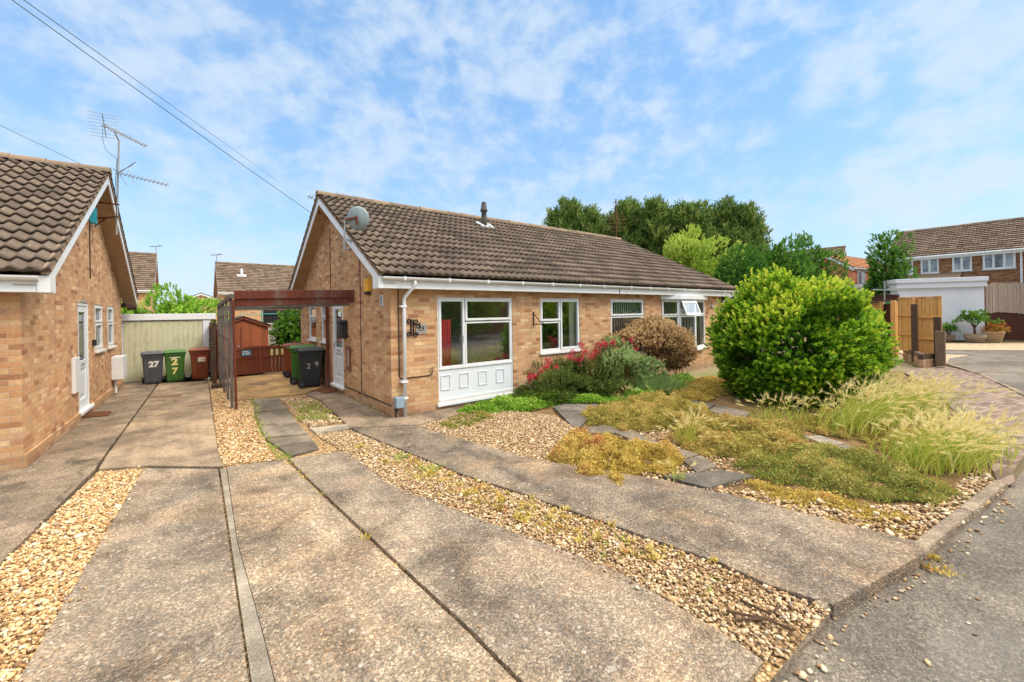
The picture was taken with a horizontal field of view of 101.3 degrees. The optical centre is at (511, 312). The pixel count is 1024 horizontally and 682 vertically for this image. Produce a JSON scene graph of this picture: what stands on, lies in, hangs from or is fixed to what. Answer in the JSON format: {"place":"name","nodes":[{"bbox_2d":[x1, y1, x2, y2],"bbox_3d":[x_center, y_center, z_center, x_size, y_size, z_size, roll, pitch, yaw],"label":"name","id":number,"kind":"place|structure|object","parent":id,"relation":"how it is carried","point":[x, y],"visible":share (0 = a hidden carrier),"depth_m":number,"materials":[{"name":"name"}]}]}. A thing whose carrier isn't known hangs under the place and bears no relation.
{"place":"outdoors","nodes":[
{"label":"outdoors","id":0,"kind":"place"},
{"bbox_2d":[0,466,146,681],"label":"gravel","id":1,"kind":"structure","parent":0,"point":[47,599],"depth_m":3.25,"materials":[{"name":"beige gravel"}]},
{"bbox_2d":[0,381,157,565],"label":"driveway","id":2,"kind":"structure","parent":0,"point":[62,470],"depth_m":5.20,"materials":[{"name":"concrete"}]},
{"bbox_2d":[140,351,163,383],"bbox_3d":[-10.320,1.567,12.067,0.529,0.927,0.653,-1,0,-41],"label":"wheelie bin","id":3,"kind":"object","parent":2,"relation":"on","point":[152,361],"visible":0.97,"depth_m":11.88,"materials":[{"name":"grey plastic"}]},
{"bbox_2d":[18,468,248,681],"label":"driveway","id":4,"kind":"structure","parent":0,"point":[159,603],"depth_m":2.78,"materials":[{"name":"concrete"}]},
{"bbox_2d":[99,381,222,476],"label":"driveway","id":5,"kind":"structure","parent":0,"point":[175,432],"depth_m":6.70,"materials":[{"name":"beige concrete"}]},
{"bbox_2d":[163,349,185,381],"bbox_3d":[-9.927,1.556,12.369,0.534,0.938,0.660,-1,0,-40],"label":"wheelie bin","id":6,"kind":"object","parent":5,"relation":"on","point":[174,362],"visible":0.98,"depth_m":12.17,"materials":[{"name":"green plastic"}]},
{"bbox_2d":[189,347,209,379],"bbox_3d":[-9.475,1.538,12.776,0.546,0.958,0.674,-1,0,-35],"label":"wheelie bin","id":7,"kind":"object","parent":5,"relation":"on","point":[200,358],"visible":0.85,"depth_m":12.56,"materials":[{"name":"brown plastic"}]},
{"bbox_2d":[209,381,275,465],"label":"gravel","id":8,"kind":"structure","parent":0,"point":[219,407],"depth_m":6.84,"materials":[{"name":"beige gravel"}]},
{"bbox_2d":[209,322,216,383],"bbox_3d":[-8.996,1.177,12.588,0.100,1.770,2.500,-1,0,-38],"label":"timber fence","id":9,"kind":"object","parent":8,"relation":"on","point":[212,344],"visible":0.88,"depth_m":11.62,"materials":[{"name":"brown wood"}]},
{"bbox_2d":[220,469,273,681],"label":"concrete strip","id":10,"kind":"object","parent":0,"point":[260,670],"depth_m":2.63,"materials":[{"name":"grey concrete"}]},
{"bbox_2d":[229,373,324,400],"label":"path","id":11,"kind":"structure","parent":0,"point":[277,385],"depth_m":10.97,"materials":[{"name":"concrete"}]},
{"bbox_2d":[229,341,295,377],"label":"double gate","id":12,"kind":"structure","parent":11,"relation":"on","point":[268,355],"depth_m":13.52,"materials":[{"name":"red wood"}]},
{"bbox_2d":[286,344,315,384],"bbox_3d":[-5.882,1.430,11.745,0.747,1.061,0.605,-1,0,-28],"label":"wheelie bin","id":13,"kind":"object","parent":11,"relation":"on","point":[295,376],"visible":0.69,"depth_m":11.45,"materials":[{"name":"green plastic"}]},
{"bbox_2d":[295,347,324,387],"bbox_3d":[-5.363,1.438,11.161,0.725,1.030,0.587,-1,0,-26],"label":"wheelie bin","id":14,"kind":"object","parent":11,"relation":"on","point":[310,361],"visible":1,"depth_m":10.95,"materials":[{"name":"black plastic"}]},
{"bbox_2d":[279,395,341,427],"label":"gravel","id":15,"kind":"structure","parent":0,"point":[311,422],"depth_m":8.32,"materials":[{"name":"beige gravel"}]},
{"bbox_2d":[288,400,337,420],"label":"weeds","id":16,"kind":"object","parent":15,"relation":"on","point":[326,409],"visible":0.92,"depth_m":8.14,"materials":[{"name":"green plant"}]},
{"bbox_2d":[227,460,515,681],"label":"driveway","id":17,"kind":"structure","parent":0,"point":[378,616],"depth_m":2.75,"materials":[{"name":"concrete"}]},
{"bbox_2d":[306,391,467,429],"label":"path","id":18,"kind":"structure","parent":0,"point":[350,412],"depth_m":7.83,"materials":[{"name":"concrete"}]},
{"bbox_2d":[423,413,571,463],"bbox_3d":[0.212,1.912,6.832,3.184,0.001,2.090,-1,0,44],"label":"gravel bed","id":19,"kind":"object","parent":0,"point":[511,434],"depth_m":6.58,"materials":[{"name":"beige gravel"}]},
{"bbox_2d":[437,409,493,429],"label":"moss mat","id":20,"kind":"object","parent":19,"relation":"on","point":[483,414],"visible":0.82,"depth_m":7.45,"materials":[{"name":"green plant"}]},
{"bbox_2d":[419,410,591,465],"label":"gravel","id":21,"kind":"structure","parent":0,"point":[515,418],"depth_m":6.70,"materials":[{"name":"beige gravel"}]},
{"bbox_2d":[0,0,1023,307],"label":"sky","id":22,"kind":"structure","parent":0,"point":[845,121],"materials":[{"name":"blue"}]},
{"bbox_2d":[209,380,830,681],"bbox_3d":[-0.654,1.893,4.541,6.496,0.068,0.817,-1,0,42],"label":"gravel","id":23,"kind":"structure","parent":0,"point":[765,652],"depth_m":3.19,"materials":[{"name":"beige gravel"}]},
{"bbox_2d":[252,397,286,412],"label":"paving slab","id":24,"kind":"structure","parent":23,"relation":"on","point":[270,404],"depth_m":8.86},
{"bbox_2d":[255,410,296,424],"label":"paving slab","id":25,"kind":"structure","parent":23,"relation":"on","point":[278,417],"depth_m":7.73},
{"bbox_2d":[260,424,307,439],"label":"paving slab","id":26,"kind":"structure","parent":23,"relation":"on","point":[280,430],"depth_m":6.87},
{"bbox_2d":[217,290,353,410],"bbox_3d":[-5.881,0.775,10.539,2.208,2.476,5.170,-1,0,-38],"label":"carport frame","id":27,"kind":"object","parent":23,"relation":"on","point":[269,299],"visible":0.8,"depth_m":8.96,"materials":[{"name":"red wood"}]},
{"bbox_2d":[266,435,318,456],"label":"paving slab","id":28,"kind":"structure","parent":23,"relation":"on","point":[299,445],"depth_m":6.13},
{"bbox_2d":[352,442,666,561],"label":"weeds","id":29,"kind":"object","parent":23,"relation":"on","point":[560,526],"visible":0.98,"depth_m":4.07,"materials":[{"name":"yellow plant"}]},
{"bbox_2d":[518,494,718,563],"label":"weeds","id":30,"kind":"object","parent":23,"relation":"on","point":[649,546],"visible":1,"depth_m":3.68,"materials":[{"name":"yellow plant"}]},
{"bbox_2d":[726,599,794,630],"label":"dead twigs","id":31,"kind":"object","parent":23,"relation":"on","point":[758,618],"visible":0.99,"depth_m":2.53,"materials":[{"name":"brown wood"}]},
{"bbox_2d":[289,451,762,681],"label":"driveway","id":32,"kind":"structure","parent":0,"point":[531,618],"depth_m":2.74,"materials":[{"name":"concrete"}]},
{"bbox_2d":[158,332,1023,485],"bbox_3d":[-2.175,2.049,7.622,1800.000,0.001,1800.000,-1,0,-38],"label":"ground","id":33,"kind":"structure","parent":0,"point":[714,370],"depth_m":13.88,"materials":[{"name":"beige concrete"}]},
{"bbox_2d":[0,152,138,471],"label":"brick bungalow","id":34,"kind":"object","parent":33,"relation":"on","point":[67,282],"visible":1,"depth_m":6.79,"materials":[{"name":"brick"}]},
{"bbox_2d":[78,302,94,415],"bbox_3d":[-8.223,0.849,8.066,0.130,2.080,1.010,-1,0,-36],"label":"front door","id":35,"kind":"structure","parent":34,"relation":"in","point":[84,406],"depth_m":8.21,"materials":[{"name":"white plastic"}]},
{"bbox_2d":[87,111,168,234],"bbox_3d":[-7.995,-2.923,8.844,2.106,2.522,0.505,-1,0,5],"label":"television aerial","id":36,"kind":"object","parent":34,"relation":"attached to","point":[117,170],"visible":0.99,"depth_m":8.90,"materials":[{"name":"metal"}]},
{"bbox_2d":[129,251,158,313],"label":"gabled house","id":37,"kind":"structure","parent":33,"relation":"on","point":[145,269],"depth_m":40.11,"materials":[{"name":"brick"}]},
{"bbox_2d":[121,313,215,382],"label":"flat roof garage","id":38,"kind":"structure","parent":33,"relation":"on","point":[160,332],"depth_m":12.74,"materials":[{"name":"white paint"}]},
{"bbox_2d":[123,320,202,381],"bbox_3d":[-10.590,1.136,12.811,1.860,1.760,0.033,-1,0,-38],"label":"door","id":39,"kind":"structure","parent":38,"relation":"in","point":[138,337],"depth_m":12.69,"materials":[{"name":"beige paint"}]},
{"bbox_2d":[137,282,228,322],"bbox_3d":[-12.253,0.551,15.748,2.576,3.437,2.662,-1,0,33],"label":"broadleaf bush","id":40,"kind":"object","parent":33,"relation":"on","point":[180,306],"visible":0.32,"depth_m":15.20,"materials":[{"name":"green plant"}]},
{"bbox_2d":[216,316,270,373],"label":"garden shed","id":41,"kind":"structure","parent":33,"relation":"on","point":[250,332],"depth_m":14.14,"materials":[{"name":"orange wood"}]},
{"bbox_2d":[213,261,297,321],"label":"gabled house","id":42,"kind":"structure","parent":33,"relation":"on","point":[230,277],"depth_m":44.92,"materials":[{"name":"brick"}]},
{"bbox_2d":[268,309,300,344],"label":"corner shrub","id":43,"kind":"object","parent":33,"relation":"on","point":[283,331],"visible":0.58,"depth_m":15.24,"materials":[{"name":"green plant"}]},
{"bbox_2d":[288,190,737,416],"bbox_3d":[0.919,-0.651,14.955,14.640,5.414,8.781,-1,0,-38],"label":"semi detached bungalow","id":44,"kind":"object","parent":33,"relation":"on","point":[474,292],"visible":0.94,"depth_m":10.12,"materials":[{"name":"brick"}]},
{"bbox_2d":[330,306,344,389],"bbox_3d":[-4.262,0.782,10.284,0.130,2.090,1.040,-1,0,-38],"label":"front door","id":45,"kind":"structure","parent":44,"relation":"in","point":[337,311],"depth_m":10.40,"materials":[{"name":"white plastic"}]},
{"bbox_2d":[343,206,368,250],"bbox_3d":[-3.102,-1.678,8.416,0.481,0.894,0.381,-1,0,-38],"label":"satellite dish","id":46,"kind":"object","parent":44,"relation":"attached to","point":[357,218],"visible":1,"depth_m":8.36,"materials":[{"name":"metal"}]},
{"bbox_2d":[437,297,512,406],"bbox_3d":[-0.723,0.751,8.790,1.940,2.140,0.145,-1,0,-38],"label":"window","id":47,"kind":"structure","parent":44,"relation":"in","point":[464,318],"depth_m":8.62,"materials":[{"name":"white plastic"}]},
{"bbox_2d":[539,298,582,354],"bbox_3d":[1.184,0.316,10.280,1.430,1.330,0.145,-1,0,-38],"label":"window","id":48,"kind":"structure","parent":44,"relation":"in","point":[560,349],"depth_m":10.26,"materials":[{"name":"white plastic"}]},
{"bbox_2d":[659,295,707,349],"bbox_3d":[5.770,0.332,13.514,2.778,1.775,0.567,-1,0,-38],"label":"bow window","id":49,"kind":"structure","parent":44,"relation":"in","point":[693,299],"depth_m":13.25,"materials":[{"name":"white plastic"}]},
{"bbox_2d":[542,194,589,231],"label":"conifer tree","id":50,"kind":"object","parent":33,"relation":"on","point":[569,214],"visible":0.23,"depth_m":33.42,"materials":[{"name":"green plant"}]},
{"bbox_2d":[545,354,626,393],"bbox_3d":[1.710,1.460,9.866,1.910,1.035,1.583,-1,0,14],"label":"juniper bush","id":51,"kind":"object","parent":33,"relation":"on","point":[608,375],"visible":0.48,"depth_m":9.57,"materials":[{"name":"green plant"}]},
{"bbox_2d":[578,203,614,284],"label":"conifer tree","id":52,"kind":"object","parent":33,"relation":"on","point":[597,224],"visible":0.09,"depth_m":33.71,"materials":[{"name":"green plant"}]},
{"bbox_2d":[609,195,650,284],"bbox_3d":[9.877,-3.950,34.968,6.090,11.728,5.969,-1,0,-38],"label":"conifer tree","id":53,"kind":"object","parent":33,"relation":"on","point":[627,232],"visible":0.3,"depth_m":33.72,"materials":[{"name":"green plant"}]},
{"bbox_2d":[602,312,697,372],"bbox_3d":[3.710,0.928,11.568,2.668,1.904,2.942,-1,0,17],"label":"dead shrub","id":54,"kind":"object","parent":33,"relation":"on","point":[666,339],"visible":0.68,"depth_m":10.84,"materials":[{"name":"brown plant"}]},
{"bbox_2d":[632,194,687,255],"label":"conifer tree","id":55,"kind":"object","parent":33,"relation":"on","point":[657,229],"visible":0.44,"depth_m":32.72,"materials":[{"name":"green plant"}]},
{"bbox_2d":[657,223,746,290],"bbox_3d":[10.298,-1.738,23.634,5.820,7.299,6.236,-1,0,-38],"label":"broadleaf tree","id":56,"kind":"object","parent":33,"relation":"on","point":[675,250],"visible":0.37,"depth_m":23.02,"materials":[{"name":"green plant"}]},
{"bbox_2d":[669,199,735,265],"bbox_3d":[15.050,-3.676,33.322,6.356,11.019,6.142,-1,0,-38],"label":"conifer tree","id":57,"kind":"object","parent":33,"relation":"on","point":[695,214],"visible":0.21,"depth_m":32.34,"materials":[{"name":"green plant"}]},
{"bbox_2d":[706,195,773,273],"bbox_3d":[17.177,-3.736,33.057,6.558,11.072,6.891,-1,0,-38],"label":"conifer tree","id":58,"kind":"object","parent":33,"relation":"on","point":[735,214],"visible":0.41,"depth_m":32.06,"materials":[{"name":"green plant"}]},
{"bbox_2d":[711,242,771,311],"bbox_3d":[9.874,-0.568,18.555,3.383,4.974,3.441,-1,0,-38],"label":"broadleaf tree","id":59,"kind":"object","parent":33,"relation":"on","point":[726,276],"visible":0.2,"depth_m":17.84,"materials":[{"name":"green plant"}]},
{"bbox_2d":[730,211,770,259],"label":"conifer tree","id":60,"kind":"object","parent":33,"relation":"on","point":[750,225],"visible":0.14,"depth_m":32.19,"materials":[{"name":"green plant"}]},
{"bbox_2d":[733,232,822,347],"bbox_3d":[12.352,-0.873,19.346,3.945,5.506,4.495,-1,0,31],"label":"broadleaf tree","id":61,"kind":"object","parent":33,"relation":"on","point":[789,260],"visible":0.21,"depth_m":18.54,"materials":[{"name":"green plant"}]},
{"bbox_2d":[794,230,851,349],"bbox_3d":[14.767,-1.104,20.642,2.910,5.892,2.550,-1,0,13],"label":"broadleaf tree","id":62,"kind":"object","parent":33,"relation":"on","point":[822,255],"visible":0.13,"depth_m":19.92,"materials":[{"name":"green plant"}]},
{"bbox_2d":[819,254,887,319],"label":"salmon house","id":63,"kind":"structure","parent":33,"relation":"on","point":[858,271],"depth_m":31.85,"materials":[{"name":"tile"}]},
{"bbox_2d":[870,299,897,354],"bbox_3d":[14.908,0.563,16.900,0.235,2.145,2.301,-1,0,19],"label":"panel fence","id":64,"kind":"object","parent":33,"relation":"on","point":[883,307],"visible":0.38,"depth_m":16.62,"materials":[{"name":"brown wood"}]},
{"bbox_2d":[863,229,915,295],"bbox_3d":[23.132,-1.665,25.844,2.633,6.760,3.607,-1,0,44],"label":"broadleaf tree","id":65,"kind":"object","parent":33,"relation":"on","point":[875,265],"visible":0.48,"depth_m":25.61,"materials":[{"name":"green plant"}]},
{"bbox_2d":[870,252,923,294],"bbox_3d":[22.849,-0.696,25.188,2.592,6.024,3.004,-1,0,-38],"label":"broadleaf bush","id":66,"kind":"object","parent":33,"relation":"on","point":[898,265],"visible":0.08,"depth_m":24.98,"materials":[{"name":"green plant"}]},
{"bbox_2d":[890,296,945,365],"bbox_3d":[13.929,0.549,14.289,0.802,2.205,2.624,-1,0,11],"label":"panel fence","id":67,"kind":"object","parent":33,"relation":"on","point":[919,324],"visible":0.81,"depth_m":14.25,"materials":[{"name":"brown wood"}]},
{"bbox_2d":[903,350,936,367],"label":"planter wall","id":68,"kind":"structure","parent":33,"relation":"on","point":[922,360],"depth_m":13.31,"materials":[{"name":"brick"}]},
{"bbox_2d":[853,276,988,340],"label":"white garage","id":69,"kind":"structure","parent":33,"relation":"on","point":[957,294],"depth_m":23.34,"materials":[{"name":"white paint"}]},
{"bbox_2d":[887,217,1023,339],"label":"terraced house","id":70,"kind":"structure","parent":33,"relation":"on","point":[993,250],"depth_m":25.76,"materials":[{"name":"brown brick"}]},
{"bbox_2d":[982,253,1016,270],"bbox_3d":[28.218,-3.029,24.340,0.154,1.050,1.330,-1,0,-38],"label":"window","id":71,"kind":"structure","parent":70,"relation":"in","point":[996,261],"depth_m":24.29,"materials":[{"name":"white plastic"}]},
{"bbox_2d":[952,309,1003,342],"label":"potted plant","id":72,"kind":"object","parent":33,"relation":"on","point":[974,336],"visible":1,"depth_m":22.19,"materials":[{"name":"green plant"}]},
{"bbox_2d":[980,322,1010,342],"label":"potted plant","id":73,"kind":"object","parent":33,"relation":"on","point":[993,335],"visible":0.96,"depth_m":22.11,"materials":[{"name":"beige plant"}]},
{"bbox_2d":[985,312,1023,338],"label":"timber fence","id":74,"kind":"object","parent":33,"relation":"on","point":[1014,322],"visible":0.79,"depth_m":22.81,"materials":[{"name":"brown wood"}]},
{"bbox_2d":[985,282,1023,313],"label":"reed screen","id":75,"kind":"object","parent":74,"relation":"attached to","point":[1005,297],"visible":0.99,"depth_m":22.82,"materials":[{"name":"beige wood"}]},
{"bbox_2d":[351,425,923,617],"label":"driveway","id":76,"kind":"structure","parent":0,"point":[839,568],"depth_m":3.67,"materials":[{"name":"concrete"}]},
{"bbox_2d":[520,371,996,539],"bbox_3d":[5.528,1.858,9.153,14.018,0.001,7.018,-1,0,-38],"label":"garden bed","id":77,"kind":"object","parent":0,"point":[730,401],"visible":0.14,"depth_m":6.08,"materials":[{"name":"soil"}]},
{"bbox_2d":[456,385,626,414],"bbox_3d":[0.374,1.793,8.865,4.124,0.313,2.551,-1,0,-38],"label":"ivy carpet","id":78,"kind":"object","parent":77,"relation":"on","point":[520,403],"visible":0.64,"depth_m":8.55,"materials":[{"name":"green plant"}]},
{"bbox_2d":[512,356,618,403],"bbox_3d":[1.109,1.484,9.619,2.525,0.923,2.090,-1,0,-17],"label":"juniper bush","id":79,"kind":"object","parent":77,"relation":"on","point":[563,372],"visible":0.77,"depth_m":9.07,"materials":[{"name":"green plant"}]},
{"bbox_2d":[553,404,597,428],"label":"paving slab","id":80,"kind":"structure","parent":77,"relation":"on","point":[566,412],"depth_m":7.88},
{"bbox_2d":[545,425,690,486],"bbox_3d":[1.271,1.748,5.569,1.830,0.375,1.819,-1,0,-38],"label":"moss mat","id":81,"kind":"object","parent":77,"relation":"on","point":[615,457],"visible":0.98,"depth_m":5.33,"materials":[{"name":"yellow plant"}]},
{"bbox_2d":[586,335,668,389],"bbox_3d":[2.672,1.232,10.399,2.181,1.405,2.171,-1,0,-38],"label":"shrub","id":82,"kind":"object","parent":77,"relation":"on","point":[636,358],"visible":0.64,"depth_m":9.84,"materials":[{"name":"green plant"}]},
{"bbox_2d":[574,388,721,433],"bbox_3d":[2.519,1.727,7.783,3.134,0.377,2.483,-1,0,-38],"label":"moss mat","id":83,"kind":"object","parent":77,"relation":"on","point":[640,411],"visible":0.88,"depth_m":7.39,"materials":[{"name":"yellow plant"}]},
{"bbox_2d":[618,371,694,397],"bbox_3d":[3.826,1.704,10.434,3.825,0.382,1.573,-1,0,-38],"label":"ivy carpet","id":84,"kind":"object","parent":77,"relation":"on","point":[686,377],"visible":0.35,"depth_m":9.76,"materials":[{"name":"green plant"}]},
{"bbox_2d":[621,370,697,397],"bbox_3d":[3.378,1.569,9.726,1.853,0.496,2.035,-1,0,-38],"label":"lavender tuft","id":85,"kind":"object","parent":84,"relation":"on","point":[656,382],"visible":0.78,"depth_m":9.59,"materials":[{"name":"green plant"}]},
{"bbox_2d":[613,426,743,485],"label":"gravel","id":86,"kind":"structure","parent":77,"relation":"on","point":[664,434],"depth_m":5.35,"materials":[{"name":"beige gravel"}]},
{"bbox_2d":[653,404,740,446],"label":"barley grass","id":87,"kind":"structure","parent":77,"relation":"on","point":[687,421],"depth_m":6.07,"materials":[{"name":"plant"}]},
{"bbox_2d":[669,374,728,401],"bbox_3d":[4.757,1.742,10.450,1.344,0.277,4.036,-1,0,34],"label":"moss mat","id":88,"kind":"object","parent":77,"relation":"on","point":[708,388],"visible":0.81,"depth_m":9.62,"materials":[{"name":"yellow plant"}]},
{"bbox_2d":[683,455,716,472],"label":"paving slab","id":89,"kind":"structure","parent":77,"relation":"on","point":[702,464],"depth_m":5.14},
{"bbox_2d":[663,470,753,489],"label":"paving slab","id":90,"kind":"structure","parent":77,"relation":"on","point":[705,479],"depth_m":4.73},
{"bbox_2d":[666,409,819,462],"bbox_3d":[3.492,1.747,6.344,2.760,0.307,1.658,-1,0,-38],"label":"moss mat","id":91,"kind":"object","parent":77,"relation":"on","point":[768,435],"visible":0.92,"depth_m":5.93,"materials":[{"name":"yellow plant"}]},
{"bbox_2d":[736,391,823,422],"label":"barley grass","id":92,"kind":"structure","parent":77,"relation":"on","point":[777,409],"depth_m":7.21,"materials":[{"name":"green plant"}]},
{"bbox_2d":[703,262,903,408],"bbox_3d":[6.009,0.542,9.110,3.555,3.313,3.472,-1,0,-38],"label":"green shrub","id":93,"kind":"object","parent":77,"relation":"on","point":[853,339],"visible":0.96,"depth_m":8.21,"materials":[{"name":"green plant"}]},
{"bbox_2d":[729,476,932,522],"bbox_3d":[3.031,1.824,4.164,1.789,0.166,0.647,-1,0,31],"label":"moss mat","id":94,"kind":"object","parent":77,"relation":"on","point":[790,494],"visible":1,"depth_m":4.17,"materials":[{"name":"yellow plant"}]},
{"bbox_2d":[708,440,971,509],"bbox_3d":[3.732,1.760,4.887,2.386,0.274,1.986,-1,0,-15],"label":"moss mat","id":95,"kind":"object","parent":77,"relation":"on","point":[848,472],"visible":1,"depth_m":4.70,"materials":[{"name":"green plant"}]},
{"bbox_2d":[788,406,891,443],"bbox_3d":[5.564,1.755,6.945,2.216,0.226,1.451,-1,0,-38],"label":"moss mat","id":96,"kind":"object","parent":77,"relation":"on","point":[812,426],"visible":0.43,"depth_m":6.50,"materials":[{"name":"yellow plant"}]},
{"bbox_2d":[786,367,1019,435],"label":"barley grass","id":97,"kind":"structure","parent":77,"relation":"on","point":[877,402],"depth_m":6.88,"materials":[{"name":"green plant"}]},
{"bbox_2d":[864,425,986,474],"bbox_3d":[5.562,1.751,5.723,2.506,0.234,1.248,-1,0,-38],"label":"moss mat","id":98,"kind":"object","parent":77,"relation":"on","point":[880,441],"visible":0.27,"depth_m":5.77,"materials":[{"name":"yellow plant"}]},
{"bbox_2d":[835,401,1023,479],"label":"ornamental grass","id":99,"kind":"object","parent":77,"relation":"on","point":[951,448],"depth_m":5.07,"materials":[{"name":"green plant"}]},
{"bbox_2d":[694,470,1004,548],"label":"gravel","id":100,"kind":"structure","parent":0,"point":[974,481],"depth_m":3.98,"materials":[{"name":"beige gravel"}]},
{"bbox_2d":[770,352,1023,681],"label":"road","id":101,"kind":"structure","parent":0,"point":[907,633],"depth_m":2.64,"materials":[{"name":"grey asphalt"}]},
{"bbox_2d":[772,621,824,679],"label":"kerb","id":102,"kind":"structure","parent":101,"relation":"on","point":[811,635],"depth_m":2.41,"materials":[{"name":"concrete"}]},
{"bbox_2d":[832,498,1013,631],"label":"stray stones","id":103,"kind":"object","parent":101,"relation":"on","point":[917,575],"visible":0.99,"depth_m":3.13,"materials":[{"name":"beige stone"}]},
{"bbox_2d":[915,508,971,559],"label":"kerb","id":104,"kind":"structure","parent":101,"relation":"on","point":[947,528],"depth_m":3.55,"materials":[{"name":"concrete"}]},
{"bbox_2d":[959,480,1007,518],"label":"kerb","id":105,"kind":"structure","parent":101,"relation":"on","point":[974,504],"depth_m":4.15,"materials":[{"name":"concrete"}]},
{"bbox_2d":[898,343,1023,362],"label":"forecourt","id":106,"kind":"structure","parent":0,"point":[984,346],"depth_m":19.94,"materials":[{"name":"beige concrete"}]},
{"bbox_2d":[902,366,1023,484],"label":"driveway","id":107,"kind":"structure","parent":0,"point":[983,406],"depth_m":8.30,"materials":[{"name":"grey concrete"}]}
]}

